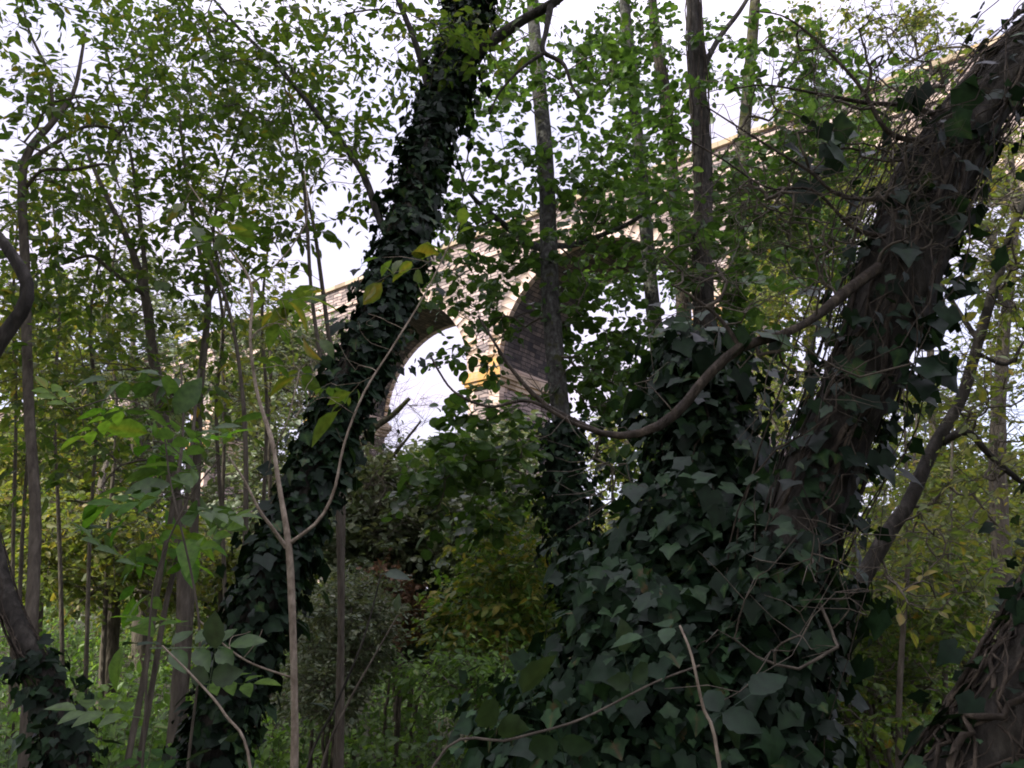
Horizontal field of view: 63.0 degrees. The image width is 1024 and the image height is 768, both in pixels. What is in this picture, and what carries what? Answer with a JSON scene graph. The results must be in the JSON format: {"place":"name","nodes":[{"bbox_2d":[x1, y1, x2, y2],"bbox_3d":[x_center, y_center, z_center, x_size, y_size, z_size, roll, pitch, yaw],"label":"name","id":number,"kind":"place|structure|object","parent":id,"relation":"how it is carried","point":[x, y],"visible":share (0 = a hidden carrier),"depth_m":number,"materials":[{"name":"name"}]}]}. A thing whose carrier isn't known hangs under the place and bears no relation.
{"place":"outdoors","nodes":[
{"label":"outdoors","id":0,"kind":"place"},
{"bbox_2d":[0,614,957,767],"bbox_3d":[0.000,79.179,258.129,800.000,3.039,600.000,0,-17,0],"label":"ground","id":1,"kind":"structure","parent":0,"point":[276,726],"depth_m":16.22,"materials":[{"name":"soil"}]},
{"bbox_2d":[0,231,33,357],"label":"bent tree","id":2,"kind":"object","parent":1,"relation":"on","point":[13,322],"visible":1,"depth_m":3.65,"materials":[{"name":"brown plant"}]},
{"bbox_2d":[0,127,91,750],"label":"slender stem","id":3,"kind":"object","parent":1,"relation":"on","point":[5,293],"visible":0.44,"depth_m":8.08,"materials":[{"name":"green plant"}]},
{"bbox_2d":[0,156,95,751],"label":"slender stem","id":4,"kind":"object","parent":1,"relation":"on","point":[15,431],"visible":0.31,"depth_m":9.42,"materials":[{"name":"green plant"}]},
{"bbox_2d":[0,529,122,767],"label":"ivy stump","id":5,"kind":"object","parent":1,"relation":"on","point":[36,671],"visible":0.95,"depth_m":3.92,"materials":[{"name":"green plant"}]},
{"bbox_2d":[4,144,131,664],"bbox_3d":[-5.990,0.582,10.422,2.503,8.434,1.597,-13,-21,37],"label":"slender stem","id":6,"kind":"object","parent":1,"relation":"on","point":[60,581],"visible":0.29,"depth_m":10.23,"materials":[{"name":"green plant"}]},
{"bbox_2d":[0,263,140,637],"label":"woodland tree","id":7,"kind":"object","parent":1,"relation":"on","point":[8,481],"visible":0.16,"depth_m":14.46,"materials":[{"name":"green plant"}]},
{"bbox_2d":[7,142,156,708],"bbox_3d":[-4.759,0.585,8.764,1.771,7.439,1.976,5,-18,-16],"label":"slender stem","id":8,"kind":"object","parent":1,"relation":"on","point":[93,356],"visible":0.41,"depth_m":9.04,"materials":[{"name":"green plant"}]},
{"bbox_2d":[61,149,157,739],"bbox_3d":[-5.745,0.759,11.301,1.215,8.529,2.022,12,-21,-33],"label":"slender stem","id":9,"kind":"object","parent":1,"relation":"on","point":[103,643],"visible":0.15,"depth_m":11.24,"materials":[{"name":"green plant"}]},
{"bbox_2d":[2,454,241,738],"bbox_3d":[-5.382,3.094,11.705,3.502,4.411,4.592,6,-18,-20],"label":"woodland tree","id":10,"kind":"object","parent":1,"relation":"on","point":[74,552],"visible":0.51,"depth_m":10.82,"materials":[{"name":"green plant"}]},
{"bbox_2d":[10,230,242,675],"bbox_3d":[-9.175,1.129,20.215,5.437,11.714,9.006,10,-20,-30],"label":"woodland tree","id":11,"kind":"object","parent":1,"relation":"on","point":[128,377],"visible":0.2,"depth_m":19.45,"materials":[{"name":"green plant"}]},
{"bbox_2d":[0,0,262,767],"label":"young tree","id":12,"kind":"object","parent":1,"relation":"on","point":[63,104],"visible":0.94,"depth_m":7.04,"materials":[{"name":"green plant"}]},
{"bbox_2d":[0,61,264,767],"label":"young tree","id":13,"kind":"object","parent":1,"relation":"on","point":[179,678],"visible":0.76,"depth_m":7.69,"materials":[{"name":"green plant"}]},
{"bbox_2d":[77,364,226,767],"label":"sapling","id":14,"kind":"object","parent":1,"relation":"on","point":[130,428],"visible":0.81,"depth_m":4.28,"materials":[{"name":"green plant"}]},
{"bbox_2d":[43,409,266,767],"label":"elder shoot","id":15,"kind":"object","parent":1,"relation":"on","point":[200,656],"visible":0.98,"depth_m":2.98,"materials":[{"name":"green plant"}]},
{"bbox_2d":[31,376,280,767],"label":"elder shoot","id":16,"kind":"object","parent":1,"relation":"on","point":[112,507],"visible":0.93,"depth_m":3.28,"materials":[{"name":"green plant"}]},
{"bbox_2d":[72,369,270,767],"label":"sapling","id":17,"kind":"object","parent":1,"relation":"on","point":[186,396],"visible":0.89,"depth_m":4.43,"materials":[{"name":"green plant"}]},
{"bbox_2d":[122,611,251,767],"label":"bramble","id":18,"kind":"object","parent":1,"relation":"on","point":[224,674],"visible":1,"depth_m":2.74,"materials":[{"name":"green plant"}]},
{"bbox_2d":[120,212,275,578],"bbox_3d":[-2.783,0.889,6.812,1.488,5.625,0.966,-16,-23,42],"label":"sapling","id":19,"kind":"object","parent":1,"relation":"on","point":[220,392],"visible":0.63,"depth_m":7.29,"materials":[{"name":"green plant"}]},
{"bbox_2d":[158,158,279,618],"bbox_3d":[-4.326,0.812,11.708,2.458,9.029,1.461,-6,-18,18],"label":"slender stem","id":20,"kind":"object","parent":1,"relation":"on","point":[223,446],"visible":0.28,"depth_m":11.87,"materials":[{"name":"green plant"}]},
{"bbox_2d":[85,0,369,717],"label":"young tree","id":21,"kind":"object","parent":1,"relation":"on","point":[243,212],"visible":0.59,"depth_m":8.76,"materials":[{"name":"green plant"}]},
{"bbox_2d":[124,518,331,649],"bbox_3d":[-6.584,4.452,23.308,9.850,6.477,7.111,0,-17,0],"label":"woodland tree","id":22,"kind":"object","parent":1,"relation":"on","point":[205,604],"visible":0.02,"depth_m":22.53,"materials":[{"name":"green plant"}]},
{"bbox_2d":[159,148,304,611],"bbox_3d":[-3.482,0.559,9.736,1.815,8.165,2.280,15,-22,-40],"label":"slender stem","id":23,"kind":"object","parent":1,"relation":"on","point":[249,388],"visible":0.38,"depth_m":9.85,"materials":[{"name":"green plant"}]},
{"bbox_2d":[192,166,321,748],"bbox_3d":[-3.249,0.854,10.171,1.626,7.973,2.015,0,-17,0],"label":"slender stem","id":24,"kind":"object","parent":1,"relation":"on","point":[273,293],"visible":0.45,"depth_m":10.54,"materials":[{"name":"green plant"}]},
{"bbox_2d":[165,290,361,696],"bbox_3d":[-4.844,1.875,16.724,4.419,8.893,6.424,5,-18,-15],"label":"woodland tree","id":25,"kind":"object","parent":1,"relation":"on","point":[255,451],"visible":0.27,"depth_m":16.14,"materials":[{"name":"green plant"}]},
{"bbox_2d":[219,150,310,767],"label":"slender stem","id":26,"kind":"object","parent":1,"relation":"on","point":[268,309],"visible":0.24,"depth_m":12.48,"materials":[{"name":"green plant"}]},
{"bbox_2d":[236,63,345,767],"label":"sapling","id":27,"kind":"object","parent":1,"relation":"on","point":[285,248],"visible":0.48,"depth_m":8.12,"materials":[{"name":"green plant"}]},
{"bbox_2d":[234,141,361,767],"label":"sapling","id":28,"kind":"object","parent":1,"relation":"on","point":[328,235],"visible":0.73,"depth_m":7.49,"materials":[{"name":"green plant"}]},
{"bbox_2d":[138,170,476,767],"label":"elder sapling","id":29,"kind":"object","parent":1,"relation":"on","point":[287,302],"visible":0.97,"depth_m":4.14,"materials":[{"name":"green plant"}]},
{"bbox_2d":[261,553,422,767],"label":"grey shrub","id":30,"kind":"object","parent":1,"relation":"on","point":[317,676],"visible":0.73,"depth_m":7.58,"materials":[{"name":"green plant"}]},
{"bbox_2d":[104,0,598,767],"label":"ivy clad tree","id":31,"kind":"object","parent":1,"relation":"on","point":[462,44],"visible":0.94,"depth_m":6.74,"materials":[{"name":"green plant"}]},
{"bbox_2d":[306,569,410,767],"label":"elder shoot","id":32,"kind":"object","parent":1,"relation":"on","point":[396,574],"visible":1,"depth_m":3.71,"materials":[{"name":"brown plant"}]},
{"bbox_2d":[320,594,400,767],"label":"sapling","id":33,"kind":"object","parent":1,"relation":"on","point":[397,602],"visible":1,"depth_m":3.96,"materials":[{"name":"brown plant"}]},
{"bbox_2d":[273,314,458,767],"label":"mossy tree","id":34,"kind":"object","parent":1,"relation":"on","point":[390,417],"visible":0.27,"depth_m":11.75,"materials":[{"name":"green plant"}]},
{"bbox_2d":[355,548,433,767],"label":"shrub","id":35,"kind":"object","parent":1,"relation":"on","point":[407,596],"visible":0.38,"depth_m":10.29,"materials":[{"name":"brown plant"}]},
{"bbox_2d":[313,443,481,731],"bbox_3d":[-1.813,3.025,12.209,3.212,4.630,4.058,0,-17,0],"label":"pale shrub","id":36,"kind":"object","parent":1,"relation":"on","point":[355,544],"visible":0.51,"depth_m":11.26,"materials":[{"name":"green plant"}]},
{"bbox_2d":[355,544,495,756],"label":"dark shrub","id":37,"kind":"object","parent":1,"relation":"on","point":[418,650],"visible":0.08,"depth_m":11.59,"materials":[{"name":"green plant"}]},
{"bbox_2d":[373,408,551,741],"bbox_3d":[-0.688,2.685,13.343,3.566,5.809,4.983,0,-17,0],"label":"green shrub","id":38,"kind":"object","parent":1,"relation":"on","point":[458,501],"visible":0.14,"depth_m":12.54,"materials":[{"name":"green leaf"},{"name":"twig bark"}]},
{"bbox_2d":[375,620,566,747],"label":"holly shrub","id":39,"kind":"object","parent":1,"relation":"on","point":[460,660],"visible":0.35,"depth_m":7.30,"materials":[{"name":"green plant"}]},
{"bbox_2d":[0,600,958,767],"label":"undergrowth","id":40,"kind":"object","parent":1,"relation":"on","point":[281,740],"depth_m":9.21,"materials":[{"name":"green plant"}]},
{"bbox_2d":[401,478,569,690],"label":"willow shrub","id":41,"kind":"object","parent":1,"relation":"on","point":[512,602],"visible":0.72,"depth_m":8.72,"materials":[{"name":"green plant"}]},
{"bbox_2d":[0,476,991,633],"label":"distant wood","id":42,"kind":"object","parent":1,"relation":"on","point":[600,490],"depth_m":50.63,"materials":[{"name":"green plant"}]},
{"bbox_2d":[0,432,1020,691],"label":"thicket","id":43,"kind":"object","parent":1,"relation":"on","point":[172,616],"depth_m":21.70,"materials":[{"name":"green plant"}]},
{"bbox_2d":[0,34,1023,626],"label":"viaduct","id":44,"kind":"object","parent":1,"relation":"on","point":[530,354],"visible":0.04,"depth_m":40.54,"materials":[{"name":"stone"}]},
{"bbox_2d":[381,0,692,646],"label":"alder tree","id":45,"kind":"object","parent":1,"relation":"on","point":[559,510],"visible":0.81,"depth_m":9.50,"materials":[{"name":"green plant"}]},
{"bbox_2d":[431,618,740,767],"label":"bramble","id":46,"kind":"object","parent":1,"relation":"on","point":[533,674],"visible":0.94,"depth_m":2.21,"materials":[{"name":"green plant"}]},
{"bbox_2d":[584,389,656,545],"bbox_3d":[2.919,3.070,18.081,4.222,7.753,7.275,0,-17,0],"label":"woodland tree","id":47,"kind":"object","parent":1,"relation":"on","point":[618,481],"visible":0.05,"depth_m":18.24,"materials":[{"name":"green plant"}]},
{"bbox_2d":[556,0,691,452],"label":"alder tree","id":48,"kind":"object","parent":1,"relation":"on","point":[625,10],"visible":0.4,"depth_m":12.58,"materials":[{"name":"green plant"}]},
{"bbox_2d":[427,302,888,767],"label":"ivy clad tree","id":49,"kind":"object","parent":1,"relation":"on","point":[647,571],"visible":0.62,"depth_m":2.85,"materials":[{"name":"green plant"}]},
{"bbox_2d":[627,0,732,334],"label":"alder tree","id":50,"kind":"object","parent":1,"relation":"on","point":[660,61],"visible":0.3,"depth_m":14.33,"materials":[{"name":"green plant"}]},
{"bbox_2d":[611,619,787,767],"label":"bramble","id":51,"kind":"object","parent":1,"relation":"on","point":[740,719],"visible":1,"depth_m":1.99,"materials":[{"name":"green plant"}]},
{"bbox_2d":[608,0,804,330],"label":"alder tree","id":52,"kind":"object","parent":1,"relation":"on","point":[700,120],"visible":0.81,"depth_m":9.57,"materials":[{"name":"green plant"}]},
{"bbox_2d":[430,0,1023,767],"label":"leaning tree","id":53,"kind":"object","parent":1,"relation":"on","point":[790,610],"visible":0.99,"depth_m":2.79,"materials":[{"name":"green plant"}]},
{"bbox_2d":[632,0,966,383],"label":"alder tree","id":54,"kind":"object","parent":1,"relation":"on","point":[811,104],"visible":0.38,"depth_m":10.94,"materials":[{"name":"green plant"}]},
{"bbox_2d":[714,156,895,451],"bbox_3d":[7.152,-0.064,18.386,5.139,13.799,7.648,-8,-19,26],"label":"woodland tree","id":55,"kind":"object","parent":1,"relation":"on","point":[779,424],"visible":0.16,"depth_m":17.47,"materials":[{"name":"green plant"}]},
{"bbox_2d":[832,480,929,765],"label":"slender stem","id":56,"kind":"object","parent":1,"relation":"on","point":[879,583],"visible":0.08,"depth_m":6.08,"materials":[{"name":"green plant"}]},
{"bbox_2d":[752,0,1023,596],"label":"woodland tree","id":57,"kind":"object","parent":1,"relation":"on","point":[917,16],"visible":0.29,"depth_m":14.65,"materials":[{"name":"green plant"}]},
{"bbox_2d":[831,437,967,767],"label":"tree","id":58,"kind":"object","parent":1,"relation":"on","point":[875,517],"visible":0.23,"depth_m":6.57,"materials":[{"name":"green plant"}]},
{"bbox_2d":[839,414,978,767],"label":"sapling","id":59,"kind":"object","parent":1,"relation":"on","point":[872,491],"visible":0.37,"depth_m":5.73,"materials":[{"name":"green plant"}]},
{"bbox_2d":[831,518,1014,767],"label":"thicket shrub","id":60,"kind":"object","parent":1,"relation":"on","point":[874,691],"visible":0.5,"depth_m":6.03,"materials":[{"name":"green plant"}]},
{"bbox_2d":[827,34,1023,678],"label":"crooked tree","id":61,"kind":"object","parent":1,"relation":"on","point":[898,518],"visible":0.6,"depth_m":4.70,"materials":[{"name":"green plant"}]},
{"bbox_2d":[831,318,1023,687],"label":"woodland tree","id":62,"kind":"object","parent":1,"relation":"on","point":[932,430],"visible":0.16,"depth_m":20.55,"materials":[{"name":"green plant"}]},
{"bbox_2d":[846,462,1023,713],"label":"woodland tree","id":63,"kind":"object","parent":1,"relation":"on","point":[1019,503],"visible":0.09,"depth_m":14.59,"materials":[{"name":"green plant"}]},
{"bbox_2d":[882,389,988,716],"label":"slender stem","id":64,"kind":"object","parent":1,"relation":"on","point":[928,489],"visible":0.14,"depth_m":7.91,"materials":[{"name":"green plant"}]},
{"bbox_2d":[872,481,1023,767],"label":"ivy clad tree","id":65,"kind":"object","parent":1,"relation":"on","point":[978,722],"visible":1,"depth_m":2.21,"materials":[{"name":"brown plant"}]},
{"bbox_2d":[884,400,1013,704],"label":"slender stem","id":66,"kind":"object","parent":1,"relation":"on","point":[981,583],"visible":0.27,"depth_m":7.23,"materials":[{"name":"green plant"}]},
{"bbox_2d":[930,341,1023,638],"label":"slender stem","id":67,"kind":"object","parent":1,"relation":"on","point":[994,542],"visible":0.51,"depth_m":8.00,"materials":[{"name":"green plant"}]},
{"bbox_2d":[0,0,1023,588],"label":"sky","id":68,"kind":"structure","parent":0,"point":[337,264],"materials":[{"name":"white"}]}
]}

